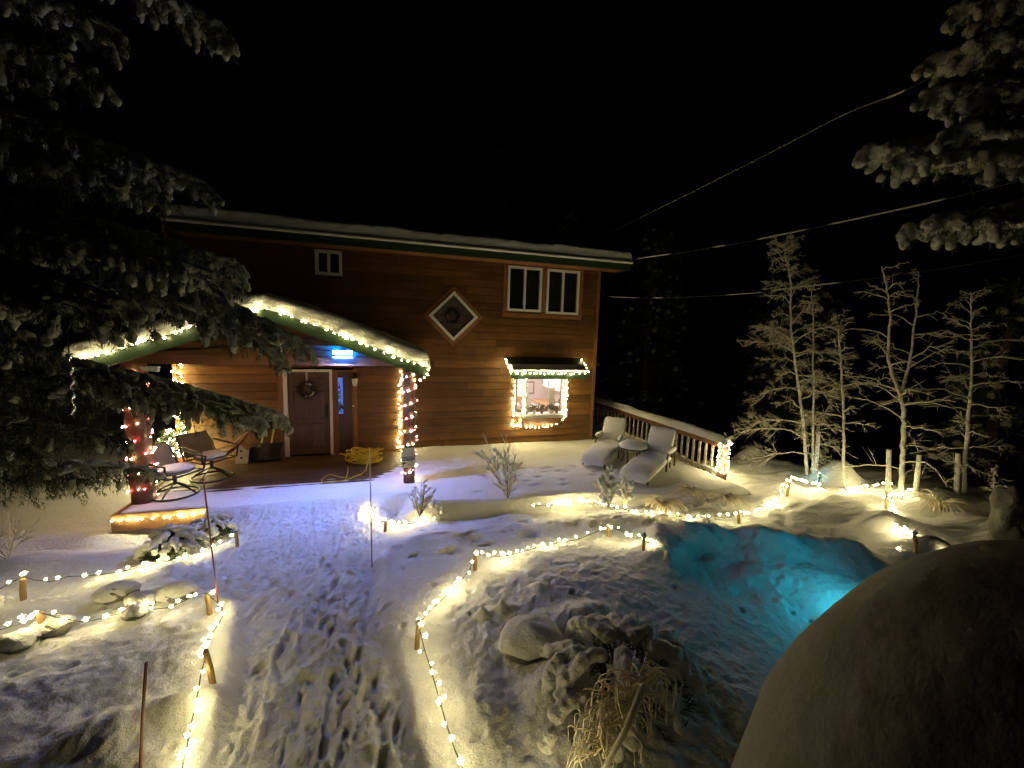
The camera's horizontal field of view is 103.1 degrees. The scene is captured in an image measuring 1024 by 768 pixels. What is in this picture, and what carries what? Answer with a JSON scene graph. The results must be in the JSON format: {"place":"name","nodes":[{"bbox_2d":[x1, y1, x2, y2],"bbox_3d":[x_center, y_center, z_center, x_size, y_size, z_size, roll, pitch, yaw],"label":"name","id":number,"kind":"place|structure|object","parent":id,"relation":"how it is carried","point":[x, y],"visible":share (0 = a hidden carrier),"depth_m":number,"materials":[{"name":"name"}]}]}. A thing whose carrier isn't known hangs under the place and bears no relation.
{"place":"outdoors","nodes":[
{"label":"outdoors","id":0,"kind":"place"},
{"bbox_2d":[214,431,250,453],"bbox_3d":[-5.395,1.108,7.880,0.153,0.462,1.281,3,7,10],"label":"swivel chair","id":1,"kind":"object","parent":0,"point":[232,449],"visible":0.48,"depth_m":7.88,"materials":[{"name":"black metal"}]},
{"bbox_2d":[0,328,1023,767],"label":"snowy ground","id":2,"kind":"structure","parent":0,"point":[318,660],"depth_m":4.45,"materials":[{"name":"white snow"}]},
{"bbox_2d":[0,514,37,558],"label":"frosted shrub","id":3,"kind":"object","parent":2,"relation":"on","point":[10,545],"visible":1,"depth_m":4.64,"materials":[{"name":"white plant"}]},
{"bbox_2d":[0,627,41,653],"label":"boulder","id":4,"kind":"object","parent":2,"relation":"on","point":[19,641],"visible":0.98,"depth_m":3.37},
{"bbox_2d":[19,578,26,600],"bbox_3d":[-4.814,2.076,4.004,0.067,0.338,0.050,0,7,-17],"label":"stake","id":5,"kind":"object","parent":2,"relation":"on","point":[22,589],"visible":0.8,"depth_m":3.98,"materials":[{"name":"brown wood"}]},
{"bbox_2d":[36,611,44,623],"bbox_3d":[-4.128,2.147,3.571,0.057,0.310,0.048,0,7,-17],"label":"stake","id":6,"kind":"object","parent":2,"relation":"on","point":[40,618],"visible":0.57,"depth_m":3.54,"materials":[{"name":"brown wood"}]},
{"bbox_2d":[29,612,75,637],"bbox_3d":[-4.091,2.150,3.616,0.305,0.179,0.209,-2,8,-31],"label":"boulder","id":7,"kind":"object","parent":2,"relation":"on","point":[49,626],"visible":0.82,"depth_m":3.58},
{"bbox_2d":[0,590,223,767],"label":"light string","id":8,"kind":"object","parent":2,"relation":"on","point":[192,725],"visible":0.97,"depth_m":3.44,"materials":[{"name":"white plastic"}]},
{"bbox_2d":[91,579,140,604],"bbox_3d":[-3.953,2.096,4.066,0.375,0.220,0.257,-2,8,-31],"label":"boulder","id":9,"kind":"object","parent":2,"relation":"on","point":[114,592],"visible":0.81,"depth_m":4.00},
{"bbox_2d":[0,534,233,588],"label":"light string","id":10,"kind":"object","parent":2,"relation":"on","point":[98,572],"visible":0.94,"depth_m":4.31,"materials":[{"name":"white plastic"}]},
{"bbox_2d":[118,603,149,620],"bbox_3d":[-3.563,2.152,3.836,0.240,0.150,0.178,0,7,-17],"label":"boulder","id":11,"kind":"object","parent":2,"relation":"on","point":[135,611],"visible":1,"depth_m":3.79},
{"bbox_2d":[123,589,155,606],"bbox_3d":[-3.636,2.127,3.988,0.294,0.183,0.215,0,7,-17],"label":"boulder","id":12,"kind":"object","parent":2,"relation":"on","point":[147,596],"visible":0.72,"depth_m":3.93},
{"bbox_2d":[139,661,147,767],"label":"marker rod","id":13,"kind":"object","parent":2,"relation":"on","point":[143,712],"visible":1,"depth_m":2.45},
{"bbox_2d":[0,0,320,511],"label":"snowy spruce","id":14,"kind":"object","parent":2,"relation":"on","point":[127,278],"visible":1,"depth_m":3.35,"materials":[{"name":"green plant"}]},
{"bbox_2d":[65,321,75,414],"bbox_3d":[-2.835,-0.099,2.602,0.046,0.599,0.035,0,7,-17],"label":"hanging spinner","id":15,"kind":"object","parent":14,"relation":"hanging from","point":[70,385],"visible":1,"depth_m":2.61,"materials":[{"name":"metal"}]},
{"bbox_2d":[133,523,209,562],"bbox_3d":[-4.073,1.934,4.904,0.663,0.476,0.645,2,7,4],"label":"snow laden shrub","id":16,"kind":"object","parent":2,"relation":"on","point":[170,539],"visible":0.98,"depth_m":4.80,"materials":[{"name":"white snow"}]},
{"bbox_2d":[155,580,197,602],"bbox_3d":[-3.391,2.107,4.109,0.369,0.222,0.226,0,7,-17],"label":"boulder","id":17,"kind":"object","parent":2,"relation":"on","point":[175,591],"visible":0.89,"depth_m":4.04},
{"bbox_2d":[204,593,212,615],"bbox_3d":[-2.908,2.160,3.900,0.069,0.320,0.043,0,7,-17],"label":"stake","id":18,"kind":"object","parent":2,"relation":"on","point":[208,604],"visible":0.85,"depth_m":3.88,"materials":[{"name":"brown wood"}]},
{"bbox_2d":[202,649,215,683],"bbox_3d":[-2.240,2.162,3.020,0.087,0.411,0.043,0,7,-17],"label":"stake","id":19,"kind":"object","parent":2,"relation":"on","point":[209,666],"visible":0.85,"depth_m":3.00,"materials":[{"name":"brown wood"}]},
{"bbox_2d":[202,477,218,607],"bbox_3d":[-2.876,1.578,3.889,0.077,1.421,0.014,0,7,-17],"label":"marker rod","id":20,"kind":"object","parent":2,"relation":"on","point":[210,539],"visible":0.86,"depth_m":3.87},
{"bbox_2d":[189,512,239,544],"bbox_3d":[-4.109,1.944,5.529,0.660,0.450,0.625,5,7,23],"label":"snow laden shrub","id":21,"kind":"object","parent":2,"relation":"on","point":[223,522],"visible":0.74,"depth_m":5.47,"materials":[{"name":"white snow"}]},
{"bbox_2d":[110,451,402,531],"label":"porch deck","id":22,"kind":"structure","parent":2,"relation":"on","point":[299,470],"depth_m":7.55,"materials":[{"name":"brown wood"}]},
{"bbox_2d":[108,512,204,522],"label":"light string","id":23,"kind":"object","parent":22,"relation":"attached to","point":[162,518],"visible":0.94,"depth_m":5.95,"materials":[{"name":"white plastic"}]},
{"bbox_2d":[152,428,197,462],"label":"decorated tree","id":24,"kind":"object","parent":22,"relation":"on","point":[166,433],"visible":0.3,"depth_m":7.72,"materials":[{"name":"green plant"}]},
{"bbox_2d":[149,441,206,501],"bbox_3d":[-5.496,1.388,6.519,0.862,0.758,0.654,4,7,16],"label":"swivel chair","id":25,"kind":"object","parent":22,"relation":"on","point":[165,458],"visible":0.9,"depth_m":6.56,"materials":[{"name":"black metal"}]},
{"bbox_2d":[175,430,238,483],"bbox_3d":[-5.494,1.303,7.328,0.862,0.758,0.654,4,7,21],"label":"swivel chair","id":26,"kind":"object","parent":22,"relation":"on","point":[201,444],"visible":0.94,"depth_m":7.30,"materials":[{"name":"black metal"}]},
{"bbox_2d":[235,441,251,463],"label":"bird house","id":27,"kind":"structure","parent":22,"relation":"on","point":[242,457],"depth_m":8.18,"materials":[{"name":"brown wood"}]},
{"bbox_2d":[248,438,262,460],"bbox_3d":[-5.228,1.108,8.374,0.508,0.922,0.206,-2,8,-31],"label":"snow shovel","id":28,"kind":"object","parent":22,"relation":"on","point":[252,450],"visible":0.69,"depth_m":8.36,"materials":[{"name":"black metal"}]},
{"bbox_2d":[253,428,284,461],"bbox_3d":[-5.014,1.083,8.400,0.557,0.980,0.288,0,7,-17],"label":"snow shovel","id":29,"kind":"object","parent":22,"relation":"on","point":[271,451],"visible":0.98,"depth_m":8.38,"materials":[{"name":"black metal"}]},
{"bbox_2d":[321,447,383,482],"bbox_3d":[-3.172,1.528,7.980,0.735,0.325,1.552,3,7,10],"label":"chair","id":30,"kind":"object","parent":22,"relation":"on","point":[359,458],"visible":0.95,"depth_m":8.28,"materials":[{"name":"yellow plastic"}]},
{"bbox_2d":[62,201,632,504],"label":"wooden house","id":31,"kind":"structure","parent":2,"relation":"on","point":[517,301],"depth_m":8.95,"materials":[{"name":"brown wood"}]},
{"bbox_2d":[122,371,158,496],"bbox_3d":[-5.644,0.775,6.139,0.415,2.023,0.406,0,7,-17],"label":"light string","id":32,"kind":"object","parent":31,"relation":"attached to","point":[140,457],"visible":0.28,"depth_m":6.07,"materials":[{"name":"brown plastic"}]},
{"bbox_2d":[137,366,160,371],"bbox_3d":[-5.287,-0.219,5.922,0.250,0.080,0.068,0,7,-17],"label":"light cover","id":33,"kind":"object","parent":31,"relation":"attached to","point":[151,368],"visible":1,"depth_m":5.90,"materials":[{"name":"white plastic"}]},
{"bbox_2d":[81,303,259,357],"bbox_3d":[-4.863,-0.729,5.705,2.365,0.946,0.130,0,7,-17],"label":"light string","id":34,"kind":"object","parent":31,"relation":"attached to","point":[106,353],"visible":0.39,"depth_m":5.65,"materials":[{"name":"white plastic"}]},
{"bbox_2d":[295,372,317,400],"bbox_3d":[-4.383,0.064,8.677,0.501,0.627,0.224,0,7,-17],"label":"wreath","id":35,"kind":"object","parent":31,"relation":"attached to","point":[306,383],"visible":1,"depth_m":8.66,"materials":[{"name":"green plant"}]},
{"bbox_2d":[287,372,330,454],"bbox_3d":[-4.373,0.639,8.774,0.816,1.808,0.137,0,7,-17],"label":"door","id":36,"kind":"structure","parent":31,"relation":"in","point":[310,419],"depth_m":8.80,"materials":[{"name":"brown wood"}]},
{"bbox_2d":[315,249,342,276],"bbox_3d":[-3.856,-2.544,8.564,0.519,0.509,0.157,0,7,-17],"label":"window","id":37,"kind":"structure","parent":31,"relation":"in","point":[326,264],"depth_m":8.56,"materials":[{"name":"white plastic"}]},
{"bbox_2d":[332,348,353,358],"bbox_3d":[-2.760,-0.496,6.629,0.330,0.175,0.144,0,7,-17],"label":"flood light","id":38,"kind":"object","parent":31,"relation":"attached to","point":[342,353],"visible":0.96,"depth_m":6.61,"materials":[{"name":"white metal"}]},
{"bbox_2d":[266,308,430,380],"bbox_3d":[-2.555,-0.601,6.541,2.445,1.173,0.382,-1,7,-19],"label":"light string","id":39,"kind":"object","parent":31,"relation":"attached to","point":[339,333],"visible":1,"depth_m":6.55,"materials":[{"name":"white plastic"}]},
{"bbox_2d":[351,372,357,385],"bbox_3d":[-3.428,-0.104,8.857,0.150,0.300,0.178,0,7,-17],"label":"wall lantern","id":40,"kind":"object","parent":31,"relation":"attached to","point":[354,377],"depth_m":8.81,"materials":[{"name":"beige glass"}]},
{"bbox_2d":[402,456,414,467],"bbox_3d":[-1.837,1.382,7.205,0.236,0.200,0.017,0,7,-17],"label":"notice sign","id":41,"kind":"object","parent":31,"relation":"attached to","point":[408,462],"visible":1,"depth_m":7.20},
{"bbox_2d":[402,446,414,456],"bbox_3d":[-1.831,1.197,7.184,0.230,0.206,0.014,0,7,-17],"label":"grey plaque","id":42,"kind":"object","parent":31,"relation":"attached to","point":[408,451],"visible":1,"depth_m":7.18,"materials":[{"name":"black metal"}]},
{"bbox_2d":[400,374,417,479],"bbox_3d":[-1.845,0.767,7.283,0.317,1.986,0.326,0,7,-17],"label":"light string","id":43,"kind":"object","parent":31,"relation":"attached to","point":[410,418],"visible":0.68,"depth_m":7.22,"materials":[{"name":"beige plastic"}]},
{"bbox_2d":[445,308,460,324],"bbox_3d":[-1.371,-1.565,9.359,0.418,0.402,0.171,0,7,-17],"label":"wreath","id":44,"kind":"object","parent":31,"relation":"attached to","point":[456,312],"visible":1,"depth_m":9.34,"materials":[{"name":"green plant"}]},
{"bbox_2d":[423,286,482,345],"bbox_3d":[-1.343,-1.560,9.361,1.397,1.397,0.067,0,7,-17],"label":"diamond window","id":45,"kind":"structure","parent":31,"relation":"in","point":[453,337],"depth_m":9.37,"materials":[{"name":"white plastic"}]},
{"bbox_2d":[506,265,542,311],"bbox_3d":[0.292,-2.292,9.853,0.867,1.059,0.157,0,7,-17],"label":"window","id":46,"kind":"structure","parent":31,"relation":"in","point":[523,288],"depth_m":9.88,"materials":[{"name":"white plastic"}]},
{"bbox_2d":[525,388,528,407],"bbox_3d":[0.327,0.406,10.052,0.160,0.619,0.028,0,7,-17],"label":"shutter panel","id":47,"kind":"object","parent":31,"relation":"attached to","point":[526,396],"visible":0.48,"depth_m":10.04,"materials":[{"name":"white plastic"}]},
{"bbox_2d":[515,379,551,427],"bbox_3d":[0.694,0.434,9.965,1.172,1.398,0.416,0,7,-17],"label":"light string","id":48,"kind":"object","parent":31,"relation":"attached to","point":[524,406],"visible":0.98,"depth_m":9.70,"materials":[{"name":"white plastic"}]},
{"bbox_2d":[514,379,567,425],"bbox_3d":[0.739,0.371,10.081,1.315,1.390,0.500,0,7,-17],"label":"bay window","id":49,"kind":"structure","parent":31,"relation":"in","point":[530,419],"depth_m":10.01,"materials":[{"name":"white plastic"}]},
{"bbox_2d":[526,379,559,406],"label":"kitchen walls","id":50,"kind":"structure","parent":31,"relation":"attached to","point":[541,391],"depth_m":13.52,"materials":[{"name":"paint"}]},
{"bbox_2d":[517,379,522,395],"bbox_3d":[-0.026,0.330,12.963,0.750,1.750,0.615,0,7,-17],"label":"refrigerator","id":51,"kind":"object","parent":50,"relation":"on","point":[520,384],"depth_m":12.70,"materials":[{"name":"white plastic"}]},
{"bbox_2d":[526,381,533,393],"bbox_3d":[0.588,0.117,13.435,0.300,0.400,0.036,0,7,-17],"label":"picture frame","id":52,"kind":"object","parent":50,"relation":"attached to","point":[530,385],"visible":0.75,"depth_m":13.43,"materials":[{"name":"black metal"}]},
{"bbox_2d":[530,399,557,408],"bbox_3d":[1.192,0.979,12.011,0.665,0.760,2.140,0,7,-17],"label":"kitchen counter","id":53,"kind":"object","parent":50,"relation":"on","point":[534,402],"visible":0.09,"depth_m":12.46,"materials":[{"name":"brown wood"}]},
{"bbox_2d":[542,379,559,391],"bbox_3d":[1.383,-0.174,11.923,0.330,0.720,2.100,0,7,-17],"label":"wall cupboard","id":54,"kind":"object","parent":50,"relation":"attached to","point":[551,383],"depth_m":12.03,"materials":[{"name":"white wood"}]},
{"bbox_2d":[554,379,559,390],"bbox_3d":[1.329,-0.141,11.632,0.018,0.680,0.490,0,7,-17],"label":"door","id":55,"kind":"structure","parent":54,"relation":"in","point":[557,381],"depth_m":11.68,"materials":[{"name":"white plastic"}]},
{"bbox_2d":[505,359,588,374],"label":"light string","id":56,"kind":"object","parent":31,"relation":"attached to","point":[547,373],"visible":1,"depth_m":9.62,"materials":[{"name":"white plastic"}]},
{"bbox_2d":[548,388,554,411],"bbox_3d":[0.992,0.403,10.253,0.150,0.619,0.028,0,7,-17],"label":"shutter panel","id":57,"kind":"object","parent":31,"relation":"attached to","point":[551,395],"visible":0.77,"depth_m":10.23,"materials":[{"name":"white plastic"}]},
{"bbox_2d":[545,268,579,314],"bbox_3d":[1.249,-2.284,10.143,0.876,1.082,0.157,0,7,-17],"label":"window","id":58,"kind":"structure","parent":31,"relation":"in","point":[560,287],"depth_m":10.17,"materials":[{"name":"white plastic"}]},
{"bbox_2d":[604,25,1021,234],"bbox_3d":[4.787,-4.185,7.860,1.370,1.527,6.698,-3,8,-34],"label":"overhead cable","id":59,"kind":"object","parent":31,"relation":"attached to","point":[895,94],"visible":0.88,"depth_m":7.97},
{"bbox_2d":[604,254,1023,298],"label":"overhead cable","id":60,"kind":"object","parent":31,"relation":"attached to","point":[810,285],"visible":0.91,"depth_m":9.02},
{"bbox_2d":[632,180,1018,259],"bbox_3d":[5.446,-3.049,8.035,6.182,0.674,0.386,7,9,38],"label":"overhead cable","id":61,"kind":"object","parent":31,"relation":"attached to","point":[831,223],"visible":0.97,"depth_m":7.59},
{"bbox_2d":[369,447,372,567],"bbox_3d":[-1.689,1.535,4.862,0.028,1.592,0.015,0,7,-17],"label":"marker rod","id":62,"kind":"object","parent":2,"relation":"on","point":[370,505],"visible":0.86,"depth_m":4.85,"materials":[{"name":"red metal"}]},
{"bbox_2d":[366,504,434,523],"bbox_3d":[-1.594,2.001,6.123,1.400,0.365,0.928,1,7,-5],"label":"light string","id":63,"kind":"object","parent":2,"relation":"on","point":[376,519],"visible":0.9,"depth_m":6.09,"materials":[{"name":"white plastic"}]},
{"bbox_2d":[414,619,421,649],"bbox_3d":[-0.825,2.245,3.558,0.066,0.398,0.052,0,7,-17],"label":"stake","id":64,"kind":"object","parent":2,"relation":"on","point":[417,634],"visible":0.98,"depth_m":3.53,"materials":[{"name":"brown wood"}]},
{"bbox_2d":[407,479,436,516],"bbox_3d":[-1.296,1.678,5.869,0.426,0.553,0.499,0,7,-17],"label":"frosted shrub","id":65,"kind":"object","parent":2,"relation":"on","point":[426,501],"visible":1,"depth_m":5.87,"materials":[{"name":"grey plant"}]},
{"bbox_2d":[428,498,446,514],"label":"string","id":66,"kind":"object","parent":2,"relation":"on","point":[431,504],"visible":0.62,"depth_m":6.42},
{"bbox_2d":[473,549,477,570],"bbox_3d":[-0.433,2.119,4.775,0.065,0.367,0.057,0,7,-17],"label":"stake","id":67,"kind":"object","parent":2,"relation":"on","point":[475,562],"visible":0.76,"depth_m":4.75,"materials":[{"name":"brown wood"}]},
{"bbox_2d":[472,434,523,497],"bbox_3d":[-0.202,1.352,6.591,0.807,1.046,0.812,4,7,15],"label":"frosted shrub","id":68,"kind":"object","parent":2,"relation":"on","point":[508,481],"visible":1,"depth_m":6.55,"materials":[{"name":"grey plant"}]},
{"bbox_2d":[498,614,565,663],"bbox_3d":[0.168,2.266,3.604,0.600,0.375,0.484,0,7,-17],"label":"boulder","id":69,"kind":"object","parent":2,"relation":"on","point":[523,639],"visible":0.91,"depth_m":3.47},
{"bbox_2d":[418,526,661,767],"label":"light string","id":70,"kind":"object","parent":2,"relation":"on","point":[460,759],"visible":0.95,"depth_m":3.77,"materials":[{"name":"white plastic"}]},
{"bbox_2d":[581,416,625,468],"bbox_3d":[2.085,1.333,9.140,0.689,0.924,1.685,6,8,30],"label":"lounge chair","id":71,"kind":"object","parent":2,"relation":"on","point":[604,450],"visible":0.96,"depth_m":9.26,"materials":[{"name":"white metal"}]},
{"bbox_2d":[591,464,621,507],"bbox_3d":[1.542,1.646,6.421,0.624,0.613,0.412,-5,10,-46],"label":"frosted shrub","id":72,"kind":"object","parent":2,"relation":"on","point":[606,496],"visible":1,"depth_m":6.31,"materials":[{"name":"plant"}]},
{"bbox_2d":[566,659,683,767],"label":"bent straw plant","id":73,"kind":"object","parent":2,"relation":"on","point":[601,737],"visible":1,"depth_m":2.60,"materials":[{"name":"beige plant"}]},
{"bbox_2d":[537,612,713,766],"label":"snow laden shrub","id":74,"kind":"object","parent":2,"relation":"on","point":[567,674],"visible":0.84,"depth_m":2.99,"materials":[{"name":"white snow"}]},
{"bbox_2d":[616,476,634,505],"bbox_3d":[1.900,1.790,6.816,0.284,0.529,0.350,4,7,17],"label":"frosted shrub","id":75,"kind":"object","parent":2,"relation":"on","point":[625,489],"visible":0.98,"depth_m":6.75,"materials":[{"name":"plant"}]},
{"bbox_2d":[619,439,647,463],"bbox_3d":[2.614,1.488,8.805,0.622,0.555,0.600,0,7,-17],"label":"side table","id":76,"kind":"object","parent":2,"relation":"on","point":[631,445],"visible":0.95,"depth_m":8.61,"materials":[{"name":"white metal"}]},
{"bbox_2d":[595,223,686,456],"bbox_3d":[5.660,-1.159,17.533,5.169,11.035,4.527,0,7,-17],"label":"dark conifer","id":77,"kind":"object","parent":2,"relation":"on","point":[649,244],"visible":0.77,"depth_m":17.07,"materials":[{"name":"green plant"}]},
{"bbox_2d":[641,532,646,550],"bbox_3d":[1.607,1.985,4.976,0.073,0.343,0.072,0,7,-17],"label":"stake","id":78,"kind":"object","parent":2,"relation":"on","point":[643,535],"visible":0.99,"depth_m":4.96,"materials":[{"name":"brown wood"}]},
{"bbox_2d":[620,426,675,485],"bbox_3d":[2.773,1.463,8.213,0.710,0.925,1.772,7,8,37],"label":"lounge chair","id":79,"kind":"object","parent":2,"relation":"on","point":[649,464],"visible":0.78,"depth_m":8.30,"materials":[{"name":"white metal"}]},
{"bbox_2d":[613,229,706,454],"bbox_3d":[7.611,-1.290,20.920,5.034,13.150,5.280,0,7,-17],"label":"dark conifer","id":80,"kind":"object","parent":2,"relation":"on","point":[673,238],"visible":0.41,"depth_m":20.55,"materials":[{"name":"green plant"}]},
{"bbox_2d":[593,395,733,479],"bbox_3d":[3.369,1.290,10.437,0.245,1.402,4.938,-1,7,-24],"label":"deck railing","id":81,"kind":"object","parent":2,"relation":"on","point":[689,431],"visible":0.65,"depth_m":9.31,"materials":[{"name":"brown wood"}]},
{"bbox_2d":[716,442,731,472],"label":"light string","id":82,"kind":"object","parent":81,"relation":"attached to","point":[723,458],"visible":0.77,"depth_m":8.23,"materials":[{"name":"white plastic"}]},
{"bbox_2d":[533,476,825,517],"bbox_3d":[3.146,1.940,6.703,5.750,0.540,1.368,1,7,-8],"label":"light string","id":83,"kind":"object","parent":2,"relation":"on","point":[735,513],"visible":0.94,"depth_m":6.56,"materials":[{"name":"white plastic"}]},
{"bbox_2d":[701,268,799,459],"bbox_3d":[13.117,-0.064,22.019,5.284,12.082,5.213,3,7,10],"label":"dark conifer","id":84,"kind":"object","parent":2,"relation":"on","point":[771,275],"visible":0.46,"depth_m":21.70,"materials":[{"name":"green plant"}]},
{"bbox_2d":[708,301,816,462],"bbox_3d":[8.859,0.718,13.681,3.958,7.088,3.522,5,8,29],"label":"dark conifer","id":85,"kind":"object","parent":2,"relation":"on","point":[772,408],"visible":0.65,"depth_m":13.54,"materials":[{"name":"green plant"}]},
{"bbox_2d":[723,233,859,478],"bbox_3d":[5.787,-0.304,8.108,2.562,4.994,2.541,4,7,16],"label":"frosted tree","id":86,"kind":"object","parent":2,"relation":"on","point":[802,421],"visible":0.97,"depth_m":7.93,"materials":[{"name":"white plant"}]},
{"bbox_2d":[763,289,866,466],"bbox_3d":[12.420,0.775,16.442,4.189,9.086,4.573,-5,9,-43],"label":"dark conifer","id":87,"kind":"object","parent":2,"relation":"on","point":[828,311],"visible":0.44,"depth_m":16.13,"materials":[{"name":"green plant"}]},
{"bbox_2d":[814,434,819,472],"bbox_3d":[6.264,1.477,8.357,0.123,0.911,0.084,0,7,-17],"label":"post","id":88,"kind":"object","parent":2,"relation":"on","point":[817,444],"visible":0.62,"depth_m":8.32,"materials":[{"name":"brown wood"}]},
{"bbox_2d":[799,284,855,473],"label":"frosted tree","id":89,"kind":"object","parent":2,"relation":"on","point":[813,404],"visible":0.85,"depth_m":8.04,"materials":[{"name":"white plant"}]},
{"bbox_2d":[799,310,878,488],"bbox_3d":[5.984,0.341,7.437,1.282,3.378,0.806,7,9,38],"label":"frosted tree","id":90,"kind":"object","parent":2,"relation":"on","point":[843,424],"visible":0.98,"depth_m":7.46,"materials":[{"name":"white plant"}]},
{"bbox_2d":[838,482,912,548],"bbox_3d":[6.043,1.994,6.661,1.097,0.289,3.489,7,9,38],"label":"light string","id":91,"kind":"object","parent":2,"relation":"on","point":[905,528],"visible":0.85,"depth_m":7.02,"materials":[{"name":"white plastic"}]},
{"bbox_2d":[731,540,1023,767],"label":"snow mound","id":92,"kind":"object","parent":2,"relation":"on","point":[916,661],"visible":1,"depth_m":1.53,"materials":[{"name":"white snow"}]},
{"bbox_2d":[885,449,890,494],"bbox_3d":[7.005,1.698,7.566,0.236,1.003,0.084,0,7,-17],"label":"post","id":93,"kind":"object","parent":2,"relation":"on","point":[888,476],"visible":0.79,"depth_m":7.54,"materials":[{"name":"brown wood"}]},
{"bbox_2d":[822,262,983,499],"bbox_3d":[6.911,0.117,7.194,1.863,4.269,2.578,6,8,29],"label":"frosted tree","id":94,"kind":"object","parent":2,"relation":"on","point":[901,393],"visible":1,"depth_m":7.06,"materials":[{"name":"white plant"}]},
{"bbox_2d":[911,531,918,553],"bbox_3d":[5.100,2.030,5.139,0.158,0.375,0.058,0,7,-17],"label":"stake","id":95,"kind":"object","parent":2,"relation":"on","point":[915,542],"visible":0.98,"depth_m":5.12,"materials":[{"name":"brown wood"}]},
{"bbox_2d":[912,454,921,491],"bbox_3d":[7.692,1.740,7.715,0.130,0.831,0.084,0,7,-17],"label":"post","id":96,"kind":"object","parent":2,"relation":"on","point":[916,477],"visible":0.76,"depth_m":7.69,"materials":[{"name":"brown wood"}]},
{"bbox_2d":[851,0,1023,252],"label":"snowy spruce","id":97,"kind":"object","parent":2,"relation":"on","point":[991,145],"visible":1,"depth_m":4.40,"materials":[{"name":"green plant"}]},
{"bbox_2d":[888,286,1023,494],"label":"frosted tree","id":98,"kind":"object","parent":2,"relation":"on","point":[965,464],"visible":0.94,"depth_m":7.42,"materials":[{"name":"white plant"}]},
{"bbox_2d":[953,453,960,493],"bbox_3d":[8.382,1.728,7.652,0.240,0.892,0.084,0,7,-17],"label":"post","id":99,"kind":"object","parent":2,"relation":"on","point":[957,476],"visible":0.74,"depth_m":7.62,"materials":[{"name":"brown wood"}]},
{"bbox_2d":[899,277,1023,492],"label":"dark conifer","id":100,"kind":"object","parent":2,"relation":"on","point":[993,428],"visible":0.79,"depth_m":10.72,"materials":[{"name":"green plant"}]},
{"bbox_2d":[980,465,1010,499],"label":"frosted tree","id":101,"kind":"object","parent":2,"relation":"on","point":[994,479],"visible":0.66,"depth_m":7.32,"materials":[{"name":"white plant"}]},
{"bbox_2d":[987,486,1023,539],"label":"snowy stump","id":102,"kind":"object","parent":2,"relation":"on","point":[1005,520],"visible":0.9,"depth_m":5.62,"materials":[{"name":"white snow"}]},
{"bbox_2d":[0,0,1023,398],"label":"sky","id":103,"kind":"structure","parent":0,"point":[622,110],"materials":[{"name":"black"}]},
{"bbox_2d":[641,494,688,517],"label":"ornamental grass","id":104,"kind":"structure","parent":0,"point":[663,505],"depth_m":6.46,"materials":[{"name":"plant"}]},
{"bbox_2d":[670,481,709,500],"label":"ornamental grass","id":105,"kind":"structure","parent":0,"point":[688,491],"depth_m":6.97,"materials":[{"name":"plant"}]},
{"bbox_2d":[702,513,712,522],"bbox_3d":[2.969,2.041,6.192,0.137,0.165,0.131,-2,8,-30],"label":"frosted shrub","id":106,"kind":"object","parent":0,"point":[707,518],"visible":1,"depth_m":6.17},
{"bbox_2d":[707,489,750,508],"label":"ornamental grass","id":107,"kind":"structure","parent":0,"point":[728,499],"depth_m":6.63,"materials":[{"name":"plant"}]},
{"bbox_2d":[896,489,981,515],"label":"ornamental grass","id":108,"kind":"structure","parent":0,"point":[936,504],"depth_m":7.06,"materials":[{"name":"plant"}]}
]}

